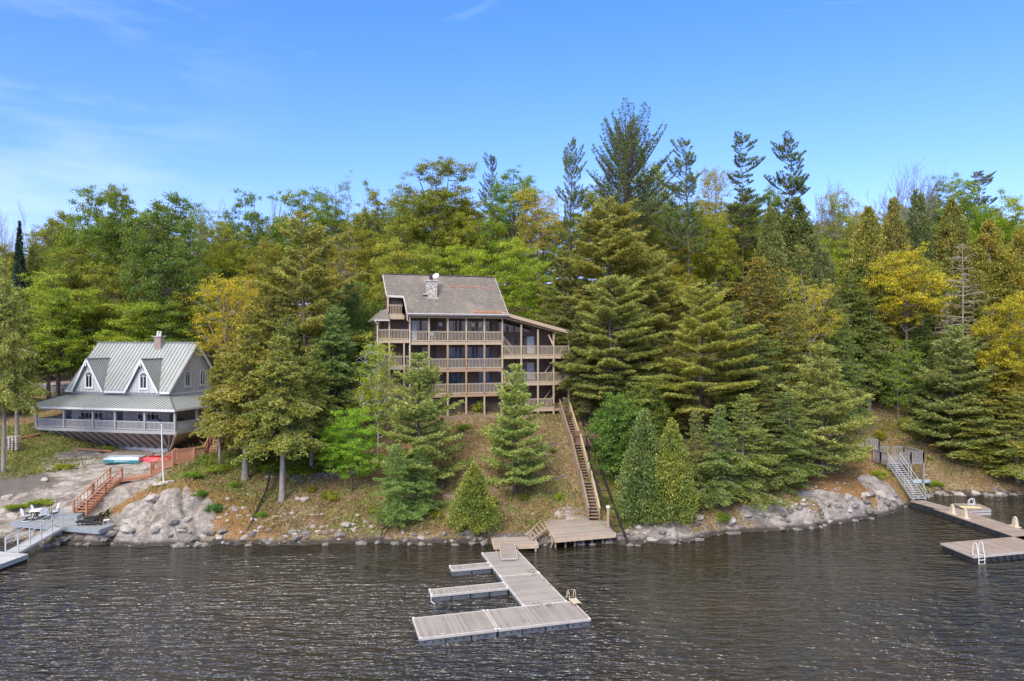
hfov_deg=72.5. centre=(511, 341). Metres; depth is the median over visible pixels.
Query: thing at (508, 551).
gangway
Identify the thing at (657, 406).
broadleaf tree
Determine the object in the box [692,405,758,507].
hemlock tree
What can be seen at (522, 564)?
floating dock
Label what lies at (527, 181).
broadleaf tree
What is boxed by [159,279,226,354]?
broadleaf tree
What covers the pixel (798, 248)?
hemlock tree
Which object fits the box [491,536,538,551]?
shore landing
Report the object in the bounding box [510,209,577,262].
broadleaf tree
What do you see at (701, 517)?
rock
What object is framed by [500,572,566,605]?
floating dock
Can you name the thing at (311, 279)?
pine tree
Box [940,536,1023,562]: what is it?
swim platform
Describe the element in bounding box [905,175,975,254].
broadleaf tree
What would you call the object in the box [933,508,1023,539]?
dock walkway
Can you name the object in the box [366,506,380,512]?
shrub
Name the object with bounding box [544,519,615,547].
timber platform
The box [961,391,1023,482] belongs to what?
hemlock tree
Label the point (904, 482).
aluminium stairs
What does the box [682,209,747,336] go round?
broadleaf tree
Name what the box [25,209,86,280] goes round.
broadleaf tree
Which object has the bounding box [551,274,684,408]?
pine tree
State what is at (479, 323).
window
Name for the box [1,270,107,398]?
maple tree
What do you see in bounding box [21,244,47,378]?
cedar tree
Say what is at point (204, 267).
maple tree
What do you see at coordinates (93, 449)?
timber border
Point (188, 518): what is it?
rock
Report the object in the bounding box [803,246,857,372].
cedar tree
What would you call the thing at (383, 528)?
fallen branch
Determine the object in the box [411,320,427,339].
window
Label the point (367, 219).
maple tree
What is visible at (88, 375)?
window
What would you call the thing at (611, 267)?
maple tree
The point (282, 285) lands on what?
maple tree
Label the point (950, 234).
cedar tree
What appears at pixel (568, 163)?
pine tree
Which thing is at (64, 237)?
maple tree
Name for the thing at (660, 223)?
broadleaf tree
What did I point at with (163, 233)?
broadleaf tree
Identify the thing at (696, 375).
pine tree
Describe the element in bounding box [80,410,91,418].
window
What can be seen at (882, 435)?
shrub
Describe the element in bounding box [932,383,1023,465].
hemlock tree
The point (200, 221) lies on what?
broadleaf tree
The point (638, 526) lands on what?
rock
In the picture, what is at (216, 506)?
shrub
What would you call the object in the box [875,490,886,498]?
rock
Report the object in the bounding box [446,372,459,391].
window
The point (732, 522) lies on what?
rock
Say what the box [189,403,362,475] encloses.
undergrowth
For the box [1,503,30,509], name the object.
shrub
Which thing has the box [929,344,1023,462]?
hemlock tree
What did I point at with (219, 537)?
rock
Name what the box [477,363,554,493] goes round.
pine tree
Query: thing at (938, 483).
shrub
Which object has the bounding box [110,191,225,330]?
maple tree
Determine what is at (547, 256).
maple tree
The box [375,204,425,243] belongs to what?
broadleaf tree
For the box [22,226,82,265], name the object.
broadleaf tree
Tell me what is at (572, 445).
long stairs
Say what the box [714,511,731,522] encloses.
shrub
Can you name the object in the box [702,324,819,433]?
hemlock tree
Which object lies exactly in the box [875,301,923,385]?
hemlock tree
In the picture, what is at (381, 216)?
broadleaf tree
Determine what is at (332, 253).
broadleaf tree
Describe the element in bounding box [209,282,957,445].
undergrowth
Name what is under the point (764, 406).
hemlock tree
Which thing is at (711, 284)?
maple tree
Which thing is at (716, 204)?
broadleaf tree
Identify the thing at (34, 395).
hemlock tree
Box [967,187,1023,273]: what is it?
maple tree
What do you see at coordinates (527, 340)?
door
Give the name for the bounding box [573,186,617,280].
broadleaf tree
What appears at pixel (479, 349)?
window
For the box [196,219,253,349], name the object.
broadleaf tree
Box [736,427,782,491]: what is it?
hemlock tree
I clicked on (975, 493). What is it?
rock
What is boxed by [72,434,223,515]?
red stairs
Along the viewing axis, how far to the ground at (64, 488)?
60.72 m
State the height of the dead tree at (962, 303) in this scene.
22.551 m
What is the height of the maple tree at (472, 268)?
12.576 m
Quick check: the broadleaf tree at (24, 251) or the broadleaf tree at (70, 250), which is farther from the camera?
the broadleaf tree at (24, 251)
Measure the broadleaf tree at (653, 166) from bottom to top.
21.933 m
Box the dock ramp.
[5,514,62,552]
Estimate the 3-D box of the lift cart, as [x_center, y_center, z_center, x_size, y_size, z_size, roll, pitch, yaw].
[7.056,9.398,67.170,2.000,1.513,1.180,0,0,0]
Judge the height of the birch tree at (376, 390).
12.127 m
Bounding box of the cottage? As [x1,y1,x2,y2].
[32,331,218,452]
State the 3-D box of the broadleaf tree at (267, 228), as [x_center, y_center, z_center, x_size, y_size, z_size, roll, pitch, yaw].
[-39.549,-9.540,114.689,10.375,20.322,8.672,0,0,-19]
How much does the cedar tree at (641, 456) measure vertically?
9.872 m
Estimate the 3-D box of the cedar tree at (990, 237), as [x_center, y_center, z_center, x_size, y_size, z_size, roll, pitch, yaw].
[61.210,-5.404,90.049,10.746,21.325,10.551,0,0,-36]
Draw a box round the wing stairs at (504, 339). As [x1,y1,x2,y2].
[499,336,512,355]
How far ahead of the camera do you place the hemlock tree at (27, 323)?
73.75 m
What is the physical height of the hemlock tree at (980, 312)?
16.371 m
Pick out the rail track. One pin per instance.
(611, 498)
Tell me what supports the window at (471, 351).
in the lodge
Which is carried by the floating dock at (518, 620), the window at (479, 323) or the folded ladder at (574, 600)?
the folded ladder at (574, 600)
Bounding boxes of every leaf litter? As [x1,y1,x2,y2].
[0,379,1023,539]
[6,403,1016,530]
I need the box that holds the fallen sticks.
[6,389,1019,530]
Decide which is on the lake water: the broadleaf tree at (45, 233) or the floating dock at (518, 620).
the floating dock at (518, 620)
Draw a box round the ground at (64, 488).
[0,284,1023,547]
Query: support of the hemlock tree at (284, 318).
on the ground at (64, 488)
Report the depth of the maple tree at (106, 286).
90.86 m
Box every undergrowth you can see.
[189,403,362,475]
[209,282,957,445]
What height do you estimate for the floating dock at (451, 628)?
0.740 m
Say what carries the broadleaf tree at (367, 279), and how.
on the ground at (64, 488)
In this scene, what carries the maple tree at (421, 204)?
on the ground at (64, 488)
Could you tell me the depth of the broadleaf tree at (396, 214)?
107.44 m
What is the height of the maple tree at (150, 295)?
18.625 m
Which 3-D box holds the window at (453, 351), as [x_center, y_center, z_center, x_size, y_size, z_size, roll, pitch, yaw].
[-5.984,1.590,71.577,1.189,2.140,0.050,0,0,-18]
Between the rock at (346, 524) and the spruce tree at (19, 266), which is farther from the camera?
the spruce tree at (19, 266)
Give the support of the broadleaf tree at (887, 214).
on the ground at (64, 488)
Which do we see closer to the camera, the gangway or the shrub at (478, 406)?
the gangway
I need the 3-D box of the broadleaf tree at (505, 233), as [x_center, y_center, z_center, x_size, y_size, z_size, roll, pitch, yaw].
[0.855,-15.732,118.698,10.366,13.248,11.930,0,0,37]
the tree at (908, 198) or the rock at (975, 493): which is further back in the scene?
the tree at (908, 198)
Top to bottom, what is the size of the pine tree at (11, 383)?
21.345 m
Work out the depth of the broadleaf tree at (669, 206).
103.62 m
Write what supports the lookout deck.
on the ground at (64, 488)
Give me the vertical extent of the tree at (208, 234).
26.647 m
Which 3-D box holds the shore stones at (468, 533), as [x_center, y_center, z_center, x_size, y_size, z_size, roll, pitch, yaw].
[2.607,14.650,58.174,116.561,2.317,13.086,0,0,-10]
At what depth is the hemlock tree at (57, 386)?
87.34 m
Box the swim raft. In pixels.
[953,503,990,514]
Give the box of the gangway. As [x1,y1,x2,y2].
[499,543,517,559]
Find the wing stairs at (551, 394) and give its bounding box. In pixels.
[541,373,562,406]
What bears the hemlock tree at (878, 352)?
on the ground at (64, 488)
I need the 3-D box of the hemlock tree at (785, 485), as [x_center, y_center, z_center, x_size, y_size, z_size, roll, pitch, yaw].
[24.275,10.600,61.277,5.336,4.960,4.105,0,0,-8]
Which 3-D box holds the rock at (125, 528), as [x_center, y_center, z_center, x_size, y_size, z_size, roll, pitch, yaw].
[-29.574,14.353,53.628,1.184,0.676,0.943,14,11,36]
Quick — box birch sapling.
[870,339,929,420]
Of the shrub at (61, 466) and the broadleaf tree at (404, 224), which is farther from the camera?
the broadleaf tree at (404, 224)
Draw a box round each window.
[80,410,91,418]
[84,371,93,388]
[95,411,102,418]
[137,412,142,419]
[138,372,147,389]
[147,412,159,419]
[184,370,191,387]
[200,369,206,385]
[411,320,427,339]
[420,347,427,364]
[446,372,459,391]
[449,320,458,339]
[449,347,458,367]
[461,320,464,339]
[461,347,464,366]
[467,321,475,339]
[467,347,475,366]
[477,321,490,339]
[477,347,490,366]
[478,371,490,390]
[499,320,512,331]
[515,324,529,331]
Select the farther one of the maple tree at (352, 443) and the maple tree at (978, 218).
the maple tree at (978, 218)
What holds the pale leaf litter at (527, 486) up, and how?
on the ground at (64, 488)
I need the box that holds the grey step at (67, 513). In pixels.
[49,508,82,519]
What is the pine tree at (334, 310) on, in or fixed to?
on the ground at (64, 488)
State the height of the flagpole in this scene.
5.457 m
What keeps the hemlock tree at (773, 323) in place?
on the ground at (64, 488)
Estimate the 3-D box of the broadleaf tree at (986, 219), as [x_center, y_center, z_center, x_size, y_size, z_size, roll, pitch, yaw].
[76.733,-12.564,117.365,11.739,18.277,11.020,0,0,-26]
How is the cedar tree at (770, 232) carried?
on the ground at (64, 488)
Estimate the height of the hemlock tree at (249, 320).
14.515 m
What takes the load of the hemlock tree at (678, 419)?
on the ground at (64, 488)
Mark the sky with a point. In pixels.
(199, 100)
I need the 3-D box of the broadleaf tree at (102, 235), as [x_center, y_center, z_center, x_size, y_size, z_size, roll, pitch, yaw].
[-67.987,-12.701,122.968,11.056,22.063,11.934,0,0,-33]
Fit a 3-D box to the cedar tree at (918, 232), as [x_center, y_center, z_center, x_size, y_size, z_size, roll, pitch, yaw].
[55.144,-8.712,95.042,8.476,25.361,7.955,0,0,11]
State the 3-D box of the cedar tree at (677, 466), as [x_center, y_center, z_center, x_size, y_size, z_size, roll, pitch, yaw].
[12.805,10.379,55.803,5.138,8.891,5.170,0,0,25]
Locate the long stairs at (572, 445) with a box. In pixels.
[559,399,600,519]
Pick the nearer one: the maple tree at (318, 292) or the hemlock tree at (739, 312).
the hemlock tree at (739, 312)
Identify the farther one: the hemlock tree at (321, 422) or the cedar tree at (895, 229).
the cedar tree at (895, 229)
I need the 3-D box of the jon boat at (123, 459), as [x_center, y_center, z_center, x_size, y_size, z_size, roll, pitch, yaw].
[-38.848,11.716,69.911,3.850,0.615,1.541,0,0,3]
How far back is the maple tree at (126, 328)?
86.40 m
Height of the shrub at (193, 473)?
0.694 m
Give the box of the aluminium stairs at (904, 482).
[888,453,925,500]
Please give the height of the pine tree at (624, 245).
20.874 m
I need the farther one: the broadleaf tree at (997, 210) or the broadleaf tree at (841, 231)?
the broadleaf tree at (997, 210)
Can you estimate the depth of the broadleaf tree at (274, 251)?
95.00 m
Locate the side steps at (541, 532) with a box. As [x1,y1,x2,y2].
[526,520,547,541]
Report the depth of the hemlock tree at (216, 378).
63.53 m
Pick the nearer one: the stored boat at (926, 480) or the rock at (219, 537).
the rock at (219, 537)
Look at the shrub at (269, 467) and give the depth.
62.38 m
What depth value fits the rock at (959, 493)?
70.31 m
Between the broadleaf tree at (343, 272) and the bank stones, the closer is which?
the bank stones
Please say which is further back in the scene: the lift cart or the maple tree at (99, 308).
the maple tree at (99, 308)
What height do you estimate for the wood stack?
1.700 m
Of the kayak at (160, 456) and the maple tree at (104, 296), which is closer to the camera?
the kayak at (160, 456)
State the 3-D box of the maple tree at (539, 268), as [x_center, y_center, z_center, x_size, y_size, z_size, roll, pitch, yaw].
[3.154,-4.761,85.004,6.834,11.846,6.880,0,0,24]
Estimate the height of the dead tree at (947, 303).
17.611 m
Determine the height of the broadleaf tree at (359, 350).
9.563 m
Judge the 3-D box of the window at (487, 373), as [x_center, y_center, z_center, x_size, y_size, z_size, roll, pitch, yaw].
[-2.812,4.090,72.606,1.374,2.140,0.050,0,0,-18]
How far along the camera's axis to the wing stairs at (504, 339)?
72.51 m
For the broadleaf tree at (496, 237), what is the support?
on the ground at (64, 488)
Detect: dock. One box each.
[0,551,28,570]
[10,516,114,535]
[412,610,496,645]
[428,582,508,601]
[449,562,491,575]
[481,550,538,581]
[486,601,590,636]
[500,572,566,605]
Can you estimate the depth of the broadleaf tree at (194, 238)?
119.30 m
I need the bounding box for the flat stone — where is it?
[152,480,174,485]
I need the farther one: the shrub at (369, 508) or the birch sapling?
the birch sapling
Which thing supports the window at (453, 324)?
in the lodge
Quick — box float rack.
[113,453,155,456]
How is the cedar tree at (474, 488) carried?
on the ground at (64, 488)
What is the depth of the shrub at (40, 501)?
59.31 m
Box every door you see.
[66,410,72,423]
[117,411,124,425]
[522,335,535,354]
[522,361,535,380]
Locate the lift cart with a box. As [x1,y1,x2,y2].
[574,431,595,447]
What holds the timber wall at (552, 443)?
on the ground at (64, 488)
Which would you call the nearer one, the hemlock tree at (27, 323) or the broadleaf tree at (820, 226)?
the hemlock tree at (27, 323)
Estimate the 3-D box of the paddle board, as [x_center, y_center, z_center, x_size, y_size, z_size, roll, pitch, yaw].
[41.402,14.945,63.074,1.750,0.070,0.420,0,0,9]
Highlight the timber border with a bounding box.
[76,448,111,451]
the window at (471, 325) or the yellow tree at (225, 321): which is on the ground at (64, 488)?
the yellow tree at (225, 321)
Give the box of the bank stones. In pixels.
[167,479,869,543]
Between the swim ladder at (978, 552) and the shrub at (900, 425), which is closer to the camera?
the swim ladder at (978, 552)
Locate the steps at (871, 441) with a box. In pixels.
[859,438,879,463]
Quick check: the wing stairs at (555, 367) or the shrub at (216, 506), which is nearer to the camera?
the shrub at (216, 506)
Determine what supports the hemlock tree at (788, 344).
on the ground at (64, 488)
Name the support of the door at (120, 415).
in the cottage
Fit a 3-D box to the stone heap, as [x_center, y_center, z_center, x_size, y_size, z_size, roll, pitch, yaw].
[-17.170,11.833,61.811,7.783,0.977,2.349,0,0,0]
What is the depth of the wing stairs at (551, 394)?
74.00 m
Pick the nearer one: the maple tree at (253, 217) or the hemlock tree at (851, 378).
the hemlock tree at (851, 378)
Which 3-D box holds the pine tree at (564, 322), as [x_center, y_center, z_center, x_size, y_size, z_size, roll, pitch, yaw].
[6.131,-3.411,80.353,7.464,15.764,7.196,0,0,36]
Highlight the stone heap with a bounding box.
[277,468,361,482]
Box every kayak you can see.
[142,457,167,461]
[146,453,170,458]
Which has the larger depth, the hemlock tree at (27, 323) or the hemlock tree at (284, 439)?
the hemlock tree at (27, 323)
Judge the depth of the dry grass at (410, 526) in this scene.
55.63 m
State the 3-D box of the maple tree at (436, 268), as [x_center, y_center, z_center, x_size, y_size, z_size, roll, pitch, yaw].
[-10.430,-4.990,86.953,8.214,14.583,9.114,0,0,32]
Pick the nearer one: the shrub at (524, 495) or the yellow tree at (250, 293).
the shrub at (524, 495)
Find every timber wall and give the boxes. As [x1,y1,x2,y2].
[443,414,502,421]
[443,494,455,499]
[489,484,522,490]
[537,441,560,444]
[551,473,569,479]
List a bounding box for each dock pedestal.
[947,504,957,514]
[958,508,970,518]
[1009,516,1021,527]
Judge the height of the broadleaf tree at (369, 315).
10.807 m
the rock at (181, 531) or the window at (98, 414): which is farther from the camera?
the window at (98, 414)
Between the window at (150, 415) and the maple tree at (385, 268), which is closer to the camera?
the window at (150, 415)
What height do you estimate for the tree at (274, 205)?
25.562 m
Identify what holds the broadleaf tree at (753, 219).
on the ground at (64, 488)
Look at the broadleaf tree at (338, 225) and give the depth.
110.95 m
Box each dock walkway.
[909,500,949,513]
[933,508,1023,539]
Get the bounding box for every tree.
[0,214,15,275]
[0,243,29,287]
[0,257,40,472]
[0,280,44,346]
[0,287,48,435]
[0,360,45,413]
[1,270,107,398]
[5,242,40,277]
[10,197,59,262]
[10,220,32,374]
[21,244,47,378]
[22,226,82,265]
[24,302,86,396]
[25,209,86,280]
[27,242,109,377]
[37,262,58,378]
[38,311,91,392]
[39,218,95,258]
[41,185,136,332]
[60,304,125,359]
[70,259,150,352]
[72,277,128,330]
[77,299,179,355]
[92,181,164,288]
[96,208,139,255]
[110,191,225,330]
[111,261,152,332]
[117,211,167,323]
[132,257,202,339]
[133,265,171,331]
[134,300,202,341]
[135,210,185,291]
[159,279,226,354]
[164,219,216,268]
[171,201,219,341]
[172,255,213,340]
[181,271,265,369]
[188,226,234,331]
[188,348,238,463]
[190,252,243,353]
[191,191,222,267]
[194,324,295,480]
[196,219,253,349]
[212,304,276,448]
[213,188,272,276]
[214,282,300,447]
[220,251,284,331]
[222,269,268,345]
[226,335,330,503]
[230,252,279,342]
[241,235,294,348]
[244,313,323,462]
[248,224,281,341]
[252,210,381,391]
[255,186,346,304]
[264,192,285,247]
[268,248,308,317]
[285,348,349,467]
[293,239,354,317]
[299,249,339,315]
[301,305,359,418]
[303,313,372,445]
[311,247,350,316]
[313,170,356,260]
[313,431,347,472]
[318,407,383,491]
[319,220,372,303]
[319,276,370,353]
[320,208,362,260]
[330,280,367,392]
[331,229,397,309]
[337,178,401,269]
[342,379,389,436]
[348,326,379,409]
[348,334,406,453]
[356,208,399,260]
[360,300,383,339]
[363,235,424,311]
[369,350,476,480]
[369,443,423,526]
[371,208,443,274]
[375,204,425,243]
[379,180,412,251]
[386,156,479,265]
[398,241,456,274]
[402,445,450,519]
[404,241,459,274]
[410,186,448,245]
[427,197,490,275]
[429,203,487,256]
[436,241,502,291]
[443,462,505,535]
[462,248,508,282]
[465,216,517,283]
[466,208,487,238]
[470,152,505,237]
[475,205,517,264]
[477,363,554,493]
[480,164,548,281]
[491,236,544,318]
[493,211,539,252]
[494,250,550,286]
[505,183,568,290]
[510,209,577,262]
[513,257,567,321]
[516,243,573,286]
[533,244,586,370]
[546,253,602,296]
[548,208,584,264]
[550,314,617,417]
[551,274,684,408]
[552,331,619,417]
[554,137,596,316]
[556,195,703,369]
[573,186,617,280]
[575,244,618,280]
[579,97,684,305]
[583,390,645,481]
[604,263,648,278]
[606,304,680,400]
[612,407,677,528]
[617,244,710,361]
[621,161,676,241]
[622,374,679,443]
[627,214,683,284]
[635,203,678,251]
[637,279,767,444]
[639,243,703,339]
[642,417,704,525]
[643,137,711,334]
[646,178,685,251]
[648,348,695,429]
[660,202,709,257]
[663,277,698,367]
[668,242,711,312]
[676,409,714,509]
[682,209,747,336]
[684,249,735,310]
[686,199,739,250]
[688,165,739,243]
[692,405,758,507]
[697,300,774,395]
[701,351,758,429]
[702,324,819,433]
[705,251,750,324]
[710,393,791,513]
[715,195,765,322]
[723,256,823,374]
[724,131,768,337]
[731,374,799,456]
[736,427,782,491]
[743,202,781,239]
[743,205,793,359]
[746,183,784,252]
[752,341,877,477]
[756,391,843,487]
[757,304,835,425]
[763,130,817,250]
[766,434,812,492]
[772,196,828,318]
[774,243,828,386]
[778,268,845,382]
[798,277,867,412]
[799,254,843,300]
[803,211,830,245]
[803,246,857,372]
[812,178,850,258]
[812,205,854,273]
[815,188,864,270]
[819,236,851,298]
[823,313,876,427]
[825,269,904,400]
[832,214,863,261]
[839,205,910,391]
[843,304,900,411]
[844,244,892,388]
[853,157,955,292]
[860,241,961,413]
[870,196,927,358]
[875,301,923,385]
[877,204,908,221]
[883,313,949,408]
[886,257,933,365]
[897,323,1016,456]
[899,185,944,339]
[904,261,974,379]
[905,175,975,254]
[907,348,963,430]
[918,197,984,362]
[922,245,986,380]
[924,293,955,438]
[929,172,1007,271]
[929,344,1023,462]
[931,269,1006,386]
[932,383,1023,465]
[954,289,1023,444]
[955,323,1009,442]
[956,218,1023,353]
[958,170,997,233]
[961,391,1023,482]
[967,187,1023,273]
[970,211,1002,245]
[980,261,1023,378]
[984,206,1014,245]
[992,226,1023,379]
[1001,331,1023,424]
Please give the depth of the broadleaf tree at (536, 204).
96.20 m
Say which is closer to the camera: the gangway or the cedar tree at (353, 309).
the gangway
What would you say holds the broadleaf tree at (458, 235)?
on the ground at (64, 488)
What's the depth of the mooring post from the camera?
55.27 m
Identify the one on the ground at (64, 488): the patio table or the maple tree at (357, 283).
the maple tree at (357, 283)
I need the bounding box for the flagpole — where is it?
[161,424,163,481]
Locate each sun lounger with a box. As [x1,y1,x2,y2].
[75,512,105,525]
[83,508,109,521]
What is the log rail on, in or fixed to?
on the ground at (64, 488)
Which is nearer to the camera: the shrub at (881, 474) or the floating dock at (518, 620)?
the floating dock at (518, 620)
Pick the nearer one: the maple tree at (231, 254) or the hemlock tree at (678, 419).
the hemlock tree at (678, 419)
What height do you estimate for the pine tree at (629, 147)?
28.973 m
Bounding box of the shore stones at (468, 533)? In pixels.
[0,486,1021,547]
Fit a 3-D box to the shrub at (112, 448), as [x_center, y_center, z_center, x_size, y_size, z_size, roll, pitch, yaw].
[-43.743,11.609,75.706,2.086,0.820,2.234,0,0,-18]
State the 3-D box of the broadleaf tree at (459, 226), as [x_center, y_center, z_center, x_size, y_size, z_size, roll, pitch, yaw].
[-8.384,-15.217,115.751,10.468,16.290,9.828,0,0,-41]
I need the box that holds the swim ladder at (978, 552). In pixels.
[972,542,984,563]
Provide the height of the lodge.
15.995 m
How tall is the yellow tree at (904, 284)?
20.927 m
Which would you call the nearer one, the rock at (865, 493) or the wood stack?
the rock at (865, 493)
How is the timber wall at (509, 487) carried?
on the ground at (64, 488)
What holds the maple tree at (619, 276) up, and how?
on the ground at (64, 488)
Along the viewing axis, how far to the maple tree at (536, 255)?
100.15 m
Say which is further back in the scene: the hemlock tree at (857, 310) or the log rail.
the hemlock tree at (857, 310)
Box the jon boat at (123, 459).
[103,455,145,462]
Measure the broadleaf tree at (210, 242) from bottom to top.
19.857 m
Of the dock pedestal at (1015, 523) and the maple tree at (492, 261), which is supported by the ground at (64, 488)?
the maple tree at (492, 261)
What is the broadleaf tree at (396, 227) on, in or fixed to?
on the ground at (64, 488)
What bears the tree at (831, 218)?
on the ground at (64, 488)
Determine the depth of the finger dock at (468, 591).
42.40 m
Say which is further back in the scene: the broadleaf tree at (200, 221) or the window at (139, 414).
the broadleaf tree at (200, 221)
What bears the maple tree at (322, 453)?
on the ground at (64, 488)
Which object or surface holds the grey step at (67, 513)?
on the grey dock at (70, 526)
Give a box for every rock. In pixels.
[1,494,12,500]
[6,512,17,517]
[40,477,48,481]
[120,524,131,533]
[145,494,159,501]
[176,529,186,532]
[184,516,192,522]
[215,534,222,540]
[240,534,247,539]
[300,496,309,501]
[341,522,350,526]
[634,523,642,528]
[646,537,657,541]
[694,514,703,520]
[727,516,736,526]
[743,514,752,517]
[843,493,851,501]
[861,492,869,496]
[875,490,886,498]
[954,492,964,495]
[971,490,980,495]
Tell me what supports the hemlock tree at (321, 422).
on the ground at (64, 488)
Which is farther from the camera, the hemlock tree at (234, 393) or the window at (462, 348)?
the window at (462, 348)
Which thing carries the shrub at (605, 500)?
on the ground at (64, 488)
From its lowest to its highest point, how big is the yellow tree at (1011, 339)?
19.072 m
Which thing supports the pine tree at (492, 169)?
on the ground at (64, 488)
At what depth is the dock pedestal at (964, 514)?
59.30 m
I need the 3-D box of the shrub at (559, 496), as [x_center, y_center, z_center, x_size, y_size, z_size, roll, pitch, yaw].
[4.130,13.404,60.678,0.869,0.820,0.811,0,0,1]
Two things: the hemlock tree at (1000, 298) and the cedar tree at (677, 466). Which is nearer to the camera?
the cedar tree at (677, 466)
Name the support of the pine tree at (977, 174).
on the ground at (64, 488)
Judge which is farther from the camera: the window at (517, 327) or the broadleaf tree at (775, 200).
the broadleaf tree at (775, 200)
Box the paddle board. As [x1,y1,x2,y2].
[959,506,980,507]
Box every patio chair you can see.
[20,509,31,521]
[37,508,47,520]
[48,503,58,517]
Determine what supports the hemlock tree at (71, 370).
on the ground at (64, 488)
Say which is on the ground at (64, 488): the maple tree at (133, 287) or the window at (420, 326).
the maple tree at (133, 287)
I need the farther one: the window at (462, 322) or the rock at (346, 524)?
the window at (462, 322)
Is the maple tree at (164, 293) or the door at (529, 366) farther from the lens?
the maple tree at (164, 293)
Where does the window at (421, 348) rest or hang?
in the lodge
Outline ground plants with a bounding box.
[0,371,991,539]
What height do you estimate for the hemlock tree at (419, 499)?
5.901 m
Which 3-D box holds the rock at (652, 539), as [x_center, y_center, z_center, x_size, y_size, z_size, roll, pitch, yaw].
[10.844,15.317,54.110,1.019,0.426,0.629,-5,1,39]
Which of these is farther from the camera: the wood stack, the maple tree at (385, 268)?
the maple tree at (385, 268)
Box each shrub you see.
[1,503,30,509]
[23,498,55,505]
[51,463,76,469]
[96,446,115,451]
[178,470,205,477]
[191,490,207,496]
[203,464,234,472]
[203,502,224,512]
[229,481,240,487]
[254,463,285,472]
[254,510,267,517]
[285,464,323,475]
[306,486,319,491]
[320,489,339,500]
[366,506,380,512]
[428,509,445,517]
[457,424,470,430]
[471,398,489,412]
[518,492,530,499]
[555,492,564,500]
[598,495,611,503]
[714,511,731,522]
[870,469,887,478]
[872,430,885,439]
[898,416,913,431]
[926,480,946,486]
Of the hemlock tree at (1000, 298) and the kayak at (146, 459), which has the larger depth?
the hemlock tree at (1000, 298)
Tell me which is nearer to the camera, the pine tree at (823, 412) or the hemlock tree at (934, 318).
the pine tree at (823, 412)
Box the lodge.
[368,273,570,426]
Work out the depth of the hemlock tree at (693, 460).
57.99 m
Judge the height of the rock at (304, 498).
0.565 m
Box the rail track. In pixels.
[574,395,627,545]
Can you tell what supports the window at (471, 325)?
in the lodge
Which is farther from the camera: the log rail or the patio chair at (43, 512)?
the log rail
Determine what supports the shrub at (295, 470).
on the ground at (64, 488)
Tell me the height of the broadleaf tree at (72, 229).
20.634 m
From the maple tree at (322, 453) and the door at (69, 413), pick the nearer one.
the maple tree at (322, 453)
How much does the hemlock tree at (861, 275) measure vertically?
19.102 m
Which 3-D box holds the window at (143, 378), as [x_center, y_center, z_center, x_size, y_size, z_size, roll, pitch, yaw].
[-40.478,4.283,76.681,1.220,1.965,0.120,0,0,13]
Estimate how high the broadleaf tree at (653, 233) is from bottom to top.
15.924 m
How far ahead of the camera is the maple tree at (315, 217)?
102.42 m
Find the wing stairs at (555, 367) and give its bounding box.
[541,347,563,380]
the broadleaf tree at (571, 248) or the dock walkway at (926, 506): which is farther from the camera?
the broadleaf tree at (571, 248)
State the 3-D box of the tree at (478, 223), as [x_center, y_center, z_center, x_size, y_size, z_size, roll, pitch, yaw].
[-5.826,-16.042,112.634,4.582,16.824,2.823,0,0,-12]
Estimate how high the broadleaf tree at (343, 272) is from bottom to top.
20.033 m
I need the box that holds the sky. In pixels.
[0,0,1023,304]
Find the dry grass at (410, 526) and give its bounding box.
[221,496,739,541]
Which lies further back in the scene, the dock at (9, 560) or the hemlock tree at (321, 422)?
the hemlock tree at (321, 422)
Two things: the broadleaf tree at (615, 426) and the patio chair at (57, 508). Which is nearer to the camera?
the patio chair at (57, 508)
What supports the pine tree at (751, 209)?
on the ground at (64, 488)
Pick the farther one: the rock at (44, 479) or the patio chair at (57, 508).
the rock at (44, 479)
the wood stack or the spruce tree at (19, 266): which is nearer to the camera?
the wood stack
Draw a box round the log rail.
[19,433,40,438]
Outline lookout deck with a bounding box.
[874,446,924,488]
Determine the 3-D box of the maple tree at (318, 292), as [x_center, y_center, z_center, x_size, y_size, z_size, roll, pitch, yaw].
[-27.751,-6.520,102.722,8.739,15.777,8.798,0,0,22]
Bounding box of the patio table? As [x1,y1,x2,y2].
[30,508,40,519]
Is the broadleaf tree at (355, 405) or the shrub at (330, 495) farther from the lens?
the broadleaf tree at (355, 405)
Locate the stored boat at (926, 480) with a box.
[907,479,930,483]
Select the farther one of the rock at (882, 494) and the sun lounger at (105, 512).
the rock at (882, 494)
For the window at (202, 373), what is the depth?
81.72 m
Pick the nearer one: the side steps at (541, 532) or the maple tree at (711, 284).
the side steps at (541, 532)
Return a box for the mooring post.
[606,505,609,527]
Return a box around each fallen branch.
[230,471,271,543]
[379,524,387,543]
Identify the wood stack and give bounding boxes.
[6,435,20,449]
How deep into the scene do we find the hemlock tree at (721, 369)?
69.36 m
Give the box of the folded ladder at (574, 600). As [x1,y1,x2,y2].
[567,589,581,604]
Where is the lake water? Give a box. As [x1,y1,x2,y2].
[0,495,1023,680]

